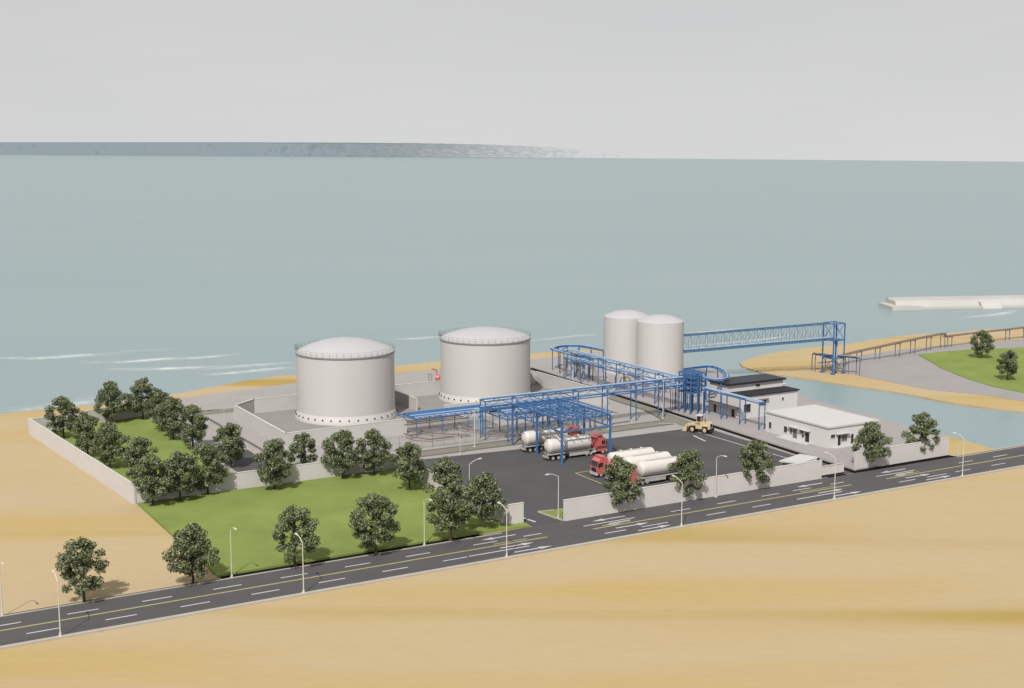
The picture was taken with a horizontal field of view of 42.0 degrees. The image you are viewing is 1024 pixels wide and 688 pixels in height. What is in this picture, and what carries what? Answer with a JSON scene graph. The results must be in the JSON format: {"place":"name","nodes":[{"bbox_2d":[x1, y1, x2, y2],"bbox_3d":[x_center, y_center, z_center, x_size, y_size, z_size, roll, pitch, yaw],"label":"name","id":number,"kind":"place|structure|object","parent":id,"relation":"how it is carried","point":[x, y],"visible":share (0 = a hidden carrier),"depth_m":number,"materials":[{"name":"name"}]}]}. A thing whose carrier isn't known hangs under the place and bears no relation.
{"place":"outdoors","nodes":[
{"label":"outdoors","id":0,"kind":"place"},
{"bbox_2d":[51,415,231,489],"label":"garden lawn","id":1,"kind":"structure","parent":0,"point":[167,445],"depth_m":315.48,"materials":[{"name":"green plant"}]},
{"bbox_2d":[43,395,79,437],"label":"leafy tree","id":2,"kind":"object","parent":1,"relation":"on","point":[65,407],"visible":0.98,"depth_m":315.92,"materials":[{"name":"green plant"}]},
{"bbox_2d":[71,411,100,454],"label":"leafy tree","id":3,"kind":"object","parent":1,"relation":"on","point":[85,428],"visible":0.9,"depth_m":297.38,"materials":[{"name":"green plant"}]},
{"bbox_2d":[89,421,130,467],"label":"leafy tree","id":4,"kind":"object","parent":1,"relation":"on","point":[108,434],"visible":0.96,"depth_m":286.57,"materials":[{"name":"green plant"}]},
{"bbox_2d":[93,380,128,421],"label":"leafy tree","id":5,"kind":"object","parent":1,"relation":"on","point":[112,392],"visible":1,"depth_m":333.34,"materials":[{"name":"green plant"}]},
{"bbox_2d":[120,436,158,479],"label":"leafy tree","id":6,"kind":"object","parent":1,"relation":"on","point":[134,452],"visible":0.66,"depth_m":271.81,"materials":[{"name":"green plant"}]},
{"bbox_2d":[123,377,157,418],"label":"leafy tree","id":7,"kind":"object","parent":1,"relation":"on","point":[139,388],"visible":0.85,"depth_m":337.94,"materials":[{"name":"green plant"}]},
{"bbox_2d":[142,388,176,430],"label":"leafy tree","id":8,"kind":"object","parent":1,"relation":"on","point":[159,396],"visible":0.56,"depth_m":323.52,"materials":[{"name":"green plant"}]},
{"bbox_2d":[154,397,186,438],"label":"leafy tree","id":9,"kind":"object","parent":1,"relation":"on","point":[168,412],"visible":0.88,"depth_m":314.83,"materials":[{"name":"green plant"}]},
{"bbox_2d":[171,404,208,446],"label":"leafy tree","id":10,"kind":"object","parent":1,"relation":"on","point":[193,416],"visible":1,"depth_m":304.57,"materials":[{"name":"green plant"}]},
{"bbox_2d":[0,142,488,156],"bbox_3d":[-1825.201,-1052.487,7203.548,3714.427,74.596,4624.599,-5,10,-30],"label":"hills","id":11,"kind":"structure","parent":0,"point":[318,149],"depth_m":6867.89,"materials":[{"name":"grey"}]},
{"bbox_2d":[138,469,529,577],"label":"lawn","id":12,"kind":"structure","parent":0,"point":[253,513],"depth_m":249.86,"materials":[{"name":"green plant"}]},
{"bbox_2d":[131,454,176,504],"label":"leafy tree","id":13,"kind":"object","parent":12,"relation":"on","point":[150,463],"visible":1,"depth_m":256.47,"materials":[{"name":"green plant"}]},
{"bbox_2d":[162,451,200,500],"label":"leafy tree","id":14,"kind":"object","parent":12,"relation":"on","point":[182,474],"visible":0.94,"depth_m":259.69,"materials":[{"name":"green plant"}]},
{"bbox_2d":[184,442,229,493],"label":"leafy tree","id":15,"kind":"object","parent":12,"relation":"on","point":[207,451],"visible":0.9,"depth_m":264.73,"materials":[{"name":"green plant"}]},
{"bbox_2d":[252,438,294,488],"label":"leafy tree","id":16,"kind":"object","parent":12,"relation":"on","point":[275,463],"visible":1,"depth_m":268.59,"materials":[{"name":"green plant"}]},
{"bbox_2d":[272,504,320,566],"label":"leafy tree","id":17,"kind":"object","parent":12,"relation":"on","point":[291,516],"visible":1,"depth_m":220.24,"materials":[{"name":"green plant"}]},
{"bbox_2d":[320,429,359,477],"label":"leafy tree","id":18,"kind":"object","parent":12,"relation":"on","point":[344,440],"visible":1,"depth_m":277.35,"materials":[{"name":"green plant"}]},
{"bbox_2d":[354,428,392,475],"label":"leafy tree","id":19,"kind":"object","parent":12,"relation":"on","point":[376,439],"visible":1,"depth_m":279.56,"materials":[{"name":"green plant"}]},
{"bbox_2d":[348,492,400,553],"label":"leafy tree","id":20,"kind":"object","parent":12,"relation":"on","point":[375,505],"visible":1,"depth_m":226.53,"materials":[{"name":"green plant"}]},
{"bbox_2d":[389,441,426,490],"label":"leafy tree","id":21,"kind":"object","parent":12,"relation":"on","point":[411,452],"visible":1,"depth_m":267.54,"materials":[{"name":"green plant"}]},
{"bbox_2d":[422,456,463,501],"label":"leafy tree","id":22,"kind":"object","parent":12,"relation":"on","point":[444,476],"visible":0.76,"depth_m":251.90,"materials":[{"name":"green plant"}]},
{"bbox_2d":[425,482,473,540],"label":"leafy tree","id":23,"kind":"object","parent":12,"relation":"on","point":[450,503],"visible":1,"depth_m":234.44,"materials":[{"name":"green plant"}]},
{"bbox_2d":[459,471,507,527],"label":"leafy tree","id":24,"kind":"object","parent":12,"relation":"on","point":[486,482],"visible":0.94,"depth_m":241.26,"materials":[{"name":"green plant"}]},
{"bbox_2d":[254,384,577,432],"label":"tank yard","id":25,"kind":"structure","parent":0,"point":[286,421],"depth_m":341.15,"materials":[{"name":"concrete"}]},
{"bbox_2d":[234,394,406,448],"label":"bund wall","id":26,"kind":"structure","parent":25,"relation":"on","point":[244,411],"depth_m":321.37,"materials":[{"name":"concrete"}]},
{"bbox_2d":[294,337,397,425],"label":"storage tank","id":27,"kind":"object","parent":25,"relation":"on","point":[342,381],"visible":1,"depth_m":333.64,"materials":[{"name":"metal"}]},
{"bbox_2d":[395,390,417,410],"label":"bund wall","id":28,"kind":"structure","parent":25,"relation":"on","point":[406,400],"depth_m":355.88,"materials":[{"name":"concrete"}]},
{"bbox_2d":[438,327,531,403],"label":"storage tank","id":29,"kind":"object","parent":25,"relation":"on","point":[477,364],"visible":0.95,"depth_m":358.58,"materials":[{"name":"metal"}]},
{"bbox_2d":[395,371,606,418],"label":"bund wall","id":30,"kind":"structure","parent":25,"relation":"on","point":[434,387],"depth_m":370.53,"materials":[{"name":"concrete"}]},
{"bbox_2d":[428,368,439,380],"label":"fire hydrant reel","id":31,"kind":"object","parent":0,"point":[437,377],"visible":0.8,"depth_m":390.52,"materials":[{"name":"red metal"}]},
{"bbox_2d":[178,369,691,455],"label":"service road","id":32,"kind":"structure","parent":0,"point":[668,418],"depth_m":332.65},
{"bbox_2d":[178,398,671,456],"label":"drain","id":33,"kind":"object","parent":32,"relation":"on","point":[244,439],"visible":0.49,"depth_m":322.38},
{"bbox_2d":[404,426,521,439],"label":"ground pipes","id":34,"kind":"object","parent":32,"relation":"on","point":[460,434],"visible":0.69,"depth_m":319.71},
{"bbox_2d":[481,397,576,441],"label":"pipe rack","id":35,"kind":"object","parent":32,"relation":"on","point":[505,411],"visible":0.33,"depth_m":318.43,"materials":[{"name":"blue metal"}]},
{"bbox_2d":[221,368,955,578],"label":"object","id":36,"kind":"object","parent":32,"relation":"on","point":[686,417],"visible":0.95,"depth_m":288.76,"materials":[{"name":"concrete"}]},
{"bbox_2d":[149,352,851,529],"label":"paving","id":37,"kind":"structure","parent":0,"point":[226,400],"depth_m":332.84,"materials":[{"name":"concrete"}]},
{"bbox_2d":[366,426,497,451],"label":"wire fence","id":38,"kind":"object","parent":37,"relation":"on","point":[432,439],"visible":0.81,"depth_m":310.32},
{"bbox_2d":[396,404,493,436],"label":"pipe rack","id":39,"kind":"object","parent":37,"relation":"on","point":[463,410],"visible":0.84,"depth_m":325.78,"materials":[{"name":"blue metal"}]},
{"bbox_2d":[474,408,484,431],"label":"riser pipes","id":40,"kind":"object","parent":37,"relation":"on","point":[476,409],"visible":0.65,"depth_m":325.56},
{"bbox_2d":[479,376,691,439],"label":"pipe rack","id":41,"kind":"object","parent":37,"relation":"on","point":[602,393],"visible":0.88,"depth_m":331.94,"materials":[{"name":"blue metal"}]},
{"bbox_2d":[587,417,629,430],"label":"pipe supports","id":42,"kind":"object","parent":37,"relation":"on","point":[602,425],"visible":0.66,"depth_m":330.07,"materials":[{"name":"grey metal"}]},
{"bbox_2d":[0,155,1023,448],"bbox_3d":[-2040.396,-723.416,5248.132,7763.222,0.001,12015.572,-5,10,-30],"label":"sea","id":43,"kind":"structure","parent":0,"point":[110,265],"depth_m":822.33,"materials":[{"name":"liquid"}]},
{"bbox_2d":[8,312,1010,410],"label":"sea foam","id":44,"kind":"object","parent":43,"relation":"on","point":[86,402],"visible":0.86,"depth_m":436.14,"materials":[{"name":"grey"}]},
{"bbox_2d":[878,295,1023,309],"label":"breakwater","id":45,"kind":"object","parent":43,"relation":"in","point":[955,302],"visible":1,"depth_m":572.76,"materials":[{"name":"concrete"}]},
{"bbox_2d":[0,350,1023,687],"bbox_3d":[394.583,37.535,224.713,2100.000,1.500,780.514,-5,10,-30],"label":"sand","id":46,"kind":"structure","parent":0,"point":[918,586],"depth_m":202.84,"materials":[{"name":"sand"}]},
{"bbox_2d":[28,418,135,504],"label":"perimeter wall","id":47,"kind":"structure","parent":46,"relation":"on","point":[119,484],"depth_m":285.90,"materials":[{"name":"concrete"}]},
{"bbox_2d":[55,536,109,601],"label":"leafy tree","id":48,"kind":"object","parent":46,"relation":"on","point":[70,560],"visible":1,"depth_m":203.36,"materials":[{"name":"green plant"}]},
{"bbox_2d":[32,404,158,430],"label":"perimeter wall","id":49,"kind":"structure","parent":46,"relation":"on","point":[125,414],"depth_m":335.66,"materials":[{"name":"concrete"}]},
{"bbox_2d":[161,522,220,583],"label":"leafy tree","id":50,"kind":"object","parent":46,"relation":"on","point":[192,535],"visible":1,"depth_m":211.27,"materials":[{"name":"green plant"}]},
{"bbox_2d":[136,453,392,503],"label":"perimeter wall","id":51,"kind":"structure","parent":46,"relation":"on","point":[251,478],"depth_m":273.19,"materials":[{"name":"concrete"}]},
{"bbox_2d":[286,431,317,464],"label":"leafy tree","id":52,"kind":"object","parent":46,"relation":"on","point":[294,448],"visible":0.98,"depth_m":284.20,"materials":[{"name":"green plant"}]},
{"bbox_2d":[392,453,507,523],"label":"perimeter wall","id":53,"kind":"structure","parent":46,"relation":"on","point":[427,477],"depth_m":269.97,"materials":[{"name":"concrete"}]},
{"bbox_2d":[508,502,523,524],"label":"perimeter wall","id":54,"kind":"structure","parent":46,"relation":"on","point":[515,513],"depth_m":245.65,"materials":[{"name":"concrete"}]},
{"bbox_2d":[601,455,642,505],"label":"leafy tree","id":55,"kind":"object","parent":46,"relation":"on","point":[620,471],"visible":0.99,"depth_m":253.34,"materials":[{"name":"green plant"}]},
{"bbox_2d":[666,449,707,496],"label":"leafy tree","id":56,"kind":"object","parent":46,"relation":"on","point":[688,462],"visible":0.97,"depth_m":261.59,"materials":[{"name":"green plant"}]},
{"bbox_2d":[563,459,821,520],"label":"perimeter wall","id":57,"kind":"structure","parent":46,"relation":"on","point":[601,504],"depth_m":263.31,"materials":[{"name":"concrete"}]},
{"bbox_2d":[737,439,774,482],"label":"leafy tree","id":58,"kind":"object","parent":46,"relation":"on","point":[754,450],"visible":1,"depth_m":269.71,"materials":[{"name":"green plant"}]},
{"bbox_2d":[0,444,1023,649],"bbox_3d":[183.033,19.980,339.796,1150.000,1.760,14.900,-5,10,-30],"label":"road","id":59,"kind":"structure","parent":0,"point":[28,627],"depth_m":229.11,"materials":[{"name":"asphalt"}]},
{"bbox_2d":[0,562,3,615],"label":"street lamp","id":60,"kind":"object","parent":59,"relation":"on","point":[2,612],"visible":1,"depth_m":198.52,"materials":[{"name":"metal"}]},
{"bbox_2d":[52,570,62,636],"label":"street lamp","id":61,"kind":"object","parent":59,"relation":"on","point":[60,633],"visible":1,"depth_m":189.95,"materials":[{"name":"metal"}]},
{"bbox_2d":[230,527,236,577],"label":"street lamp","id":62,"kind":"object","parent":59,"relation":"on","point":[231,551],"visible":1,"depth_m":215.82,"materials":[{"name":"metal"}]},
{"bbox_2d":[294,533,305,593],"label":"street lamp","id":63,"kind":"object","parent":59,"relation":"on","point":[303,591],"visible":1,"depth_m":208.12,"materials":[{"name":"metal"}]},
{"bbox_2d":[497,502,507,557],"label":"street lamp","id":64,"kind":"object","parent":59,"relation":"on","point":[506,556],"visible":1,"depth_m":226.18,"materials":[{"name":"metal"}]},
{"bbox_2d":[714,455,726,496],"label":"street lamp","id":65,"kind":"object","parent":59,"relation":"on","point":[716,473],"visible":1,"depth_m":264.81,"materials":[{"name":"metal"}]},
{"bbox_2d":[824,452,835,498],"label":"street lamp","id":66,"kind":"object","parent":59,"relation":"on","point":[835,474],"visible":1,"depth_m":263.14,"materials":[{"name":"metal"}]},
{"bbox_2d":[0,0,1023,161],"label":"sky","id":67,"kind":"structure","parent":0,"point":[887,80],"materials":[{"name":"white"}]},
{"bbox_2d":[214,423,851,526],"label":"asphalt yard","id":68,"kind":"structure","parent":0,"point":[519,475],"depth_m":291.49,"materials":[{"name":"asphalt"}]},
{"bbox_2d":[212,422,245,467],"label":"leafy tree","id":69,"kind":"object","parent":68,"relation":"on","point":[233,444],"visible":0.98,"depth_m":287.64,"materials":[{"name":"green plant"}]},
{"bbox_2d":[175,407,855,520],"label":"kerb","id":70,"kind":"structure","parent":68,"relation":"on","point":[559,509],"depth_m":305.43,"materials":[{"name":"stone"}]},
{"bbox_2d":[520,425,582,452],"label":"tank truck","id":71,"kind":"object","parent":68,"relation":"on","point":[528,438],"visible":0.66,"depth_m":304.71,"materials":[{"name":"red metal"}]},
{"bbox_2d":[541,509,562,518],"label":"grass island","id":72,"kind":"structure","parent":68,"relation":"on","point":[554,513],"depth_m":253.66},
{"bbox_2d":[545,474,558,518],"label":"street lamp","id":73,"kind":"object","parent":72,"relation":"on","point":[558,493],"visible":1,"depth_m":249.08,"materials":[{"name":"metal"}]},
{"bbox_2d":[508,396,616,464],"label":"loading canopy","id":74,"kind":"object","parent":68,"relation":"on","point":[582,411],"visible":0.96,"depth_m":301.36,"materials":[{"name":"blue metal"}]},
{"bbox_2d":[542,433,606,460],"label":"tank truck","id":75,"kind":"object","parent":68,"relation":"on","point":[577,444],"visible":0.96,"depth_m":298.26,"materials":[{"name":"white metal"}]},
{"bbox_2d":[590,447,654,476],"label":"tank truck","id":76,"kind":"object","parent":68,"relation":"on","point":[598,462],"visible":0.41,"depth_m":282.50,"materials":[{"name":"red metal"}]},
{"bbox_2d":[605,451,670,479],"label":"tank truck","id":77,"kind":"object","parent":68,"relation":"on","point":[634,459],"visible":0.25,"depth_m":280.42,"materials":[{"name":"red metal"}]},
{"bbox_2d":[625,456,679,485],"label":"tank truck","id":78,"kind":"object","parent":68,"relation":"on","point":[648,471],"visible":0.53,"depth_m":275.78,"materials":[{"name":"white metal"}]},
{"bbox_2d":[682,414,713,433],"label":"wheel loader","id":79,"kind":"object","parent":68,"relation":"on","point":[705,426],"visible":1,"depth_m":323.94,"materials":[{"name":"yellow metal"}]},
{"bbox_2d":[779,454,819,464],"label":"guardhouse","id":80,"kind":"structure","parent":68,"relation":"on","point":[799,458],"depth_m":284.73,"materials":[{"name":"white concrete"}]},
{"bbox_2d":[565,357,590,379],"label":"pump skid","id":81,"kind":"object","parent":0,"point":[577,364],"visible":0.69,"depth_m":397.23,"materials":[{"name":"blue metal"}]},
{"bbox_2d":[530,354,945,469],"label":"pavement","id":82,"kind":"structure","parent":0,"point":[893,430],"depth_m":345.97,"materials":[{"name":"concrete"}]},
{"bbox_2d":[550,345,603,380],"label":"pipe loop","id":83,"kind":"object","parent":82,"relation":"on","point":[557,347],"visible":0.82,"depth_m":410.49,"materials":[{"name":"blue metal"}]},
{"bbox_2d":[563,348,683,409],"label":"pipe rack","id":84,"kind":"object","parent":82,"relation":"on","point":[624,371],"visible":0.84,"depth_m":374.70,"materials":[{"name":"blue metal"}]},
{"bbox_2d":[602,310,648,374],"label":"tall tank","id":85,"kind":"object","parent":82,"relation":"on","point":[620,329],"visible":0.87,"depth_m":402.45,"materials":[{"name":"metal"}]},
{"bbox_2d":[615,373,669,392],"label":"loading pipes","id":86,"kind":"object","parent":82,"relation":"on","point":[638,379],"visible":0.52,"depth_m":384.56,"materials":[{"name":"grey metal"}]},
{"bbox_2d":[636,314,683,380],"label":"tall tank","id":87,"kind":"object","parent":82,"relation":"on","point":[659,342],"visible":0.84,"depth_m":391.78,"materials":[{"name":"metal"}]},
{"bbox_2d":[670,369,705,414],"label":"valve tower","id":88,"kind":"structure","parent":82,"relation":"on","point":[694,381],"depth_m":345.98,"materials":[{"name":"blue metal"}]},
{"bbox_2d":[682,365,729,414],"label":"pipe loop","id":89,"kind":"object","parent":82,"relation":"on","point":[717,368],"visible":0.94,"depth_m":353.88,"materials":[{"name":"blue metal"}]},
{"bbox_2d":[702,387,765,429],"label":"pipe rack","id":90,"kind":"object","parent":82,"relation":"on","point":[733,394],"visible":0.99,"depth_m":333.56,"materials":[{"name":"blue metal"}]},
{"bbox_2d":[706,373,799,418],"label":"control building","id":91,"kind":"structure","parent":82,"relation":"on","point":[772,391],"depth_m":344.71,"materials":[{"name":"paint"}]},
{"bbox_2d":[743,403,750,412],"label":"window","id":92,"kind":"structure","parent":91,"relation":"in","point":[748,406],"depth_m":339.42,"materials":[{"name":"black glass"}]},
{"bbox_2d":[850,421,892,461],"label":"leafy tree","id":93,"kind":"object","parent":82,"relation":"on","point":[871,430],"visible":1,"depth_m":287.42,"materials":[{"name":"green plant"}]},
{"bbox_2d":[854,437,949,469],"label":"perimeter wall","id":94,"kind":"structure","parent":82,"relation":"on","point":[902,453],"depth_m":294.29,"materials":[{"name":"concrete"}]},
{"bbox_2d":[900,411,940,451],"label":"leafy tree","id":95,"kind":"object","parent":82,"relation":"on","point":[924,428],"visible":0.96,"depth_m":297.15,"materials":[{"name":"green plant"}]},
{"bbox_2d":[765,404,879,448],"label":"office building","id":96,"kind":"structure","parent":0,"point":[821,426],"depth_m":314.56,"materials":[{"name":"paint"}]},
{"bbox_2d":[792,428,797,438],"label":"door","id":97,"kind":"structure","parent":96,"relation":"in","point":[795,431],"depth_m":315.72,"materials":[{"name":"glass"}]},
{"bbox_2d":[805,432,809,442],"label":"door","id":98,"kind":"structure","parent":96,"relation":"in","point":[807,435],"depth_m":312.08,"materials":[{"name":"glass"}]},
{"bbox_2d":[841,434,847,441],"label":"window","id":99,"kind":"structure","parent":96,"relation":"in","point":[844,437],"depth_m":308.55,"materials":[{"name":"glass"}]},
{"bbox_2d":[822,463,843,476],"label":"sliding gate","id":100,"kind":"structure","parent":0,"point":[828,470],"depth_m":282.48,"materials":[{"name":"white metal"}]},
{"bbox_2d":[738,328,1023,412],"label":"sand spit","id":101,"kind":"structure","parent":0,"point":[796,363],"depth_m":418.74,"materials":[{"name":"sand"}]},
{"bbox_2d":[820,321,845,374],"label":"lattice tower","id":102,"kind":"structure","parent":101,"relation":"on","point":[835,339],"depth_m":406.27,"materials":[{"name":"blue metal"}]},
{"bbox_2d":[683,322,829,352],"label":"truss bridge","id":103,"kind":"structure","parent":102,"relation":"on","point":[778,342],"depth_m":402.34,"materials":[{"name":"metal"}]},
{"bbox_2d":[811,353,860,374],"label":"pipe platform","id":104,"kind":"structure","parent":101,"relation":"on","point":[838,355],"depth_m":407.50,"materials":[{"name":"grey metal"}]},
{"bbox_2d":[820,326,1023,361],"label":"pipe trestle","id":105,"kind":"object","parent":101,"relation":"on","point":[907,340],"visible":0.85,"depth_m":448.76,"materials":[{"name":"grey metal"}]},
{"bbox_2d":[844,339,1023,400],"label":"gravel","id":106,"kind":"structure","parent":101,"relation":"on","point":[906,367],"depth_m":411.20,"materials":[{"name":"gravel"}]},
{"bbox_2d":[918,347,1023,392],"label":"grass field","id":107,"kind":"structure","parent":0,"point":[969,364],"depth_m":421.28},
{"bbox_2d":[969,330,994,357],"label":"leafy tree","id":108,"kind":"object","parent":107,"relation":"on","point":[984,338],"visible":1,"depth_m":434.13,"materials":[{"name":"green plant"}]},
{"bbox_2d":[995,350,1018,379],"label":"leafy tree","id":109,"kind":"object","parent":107,"relation":"on","point":[1008,360],"visible":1,"depth_m":394.10,"materials":[{"name":"green plant"}]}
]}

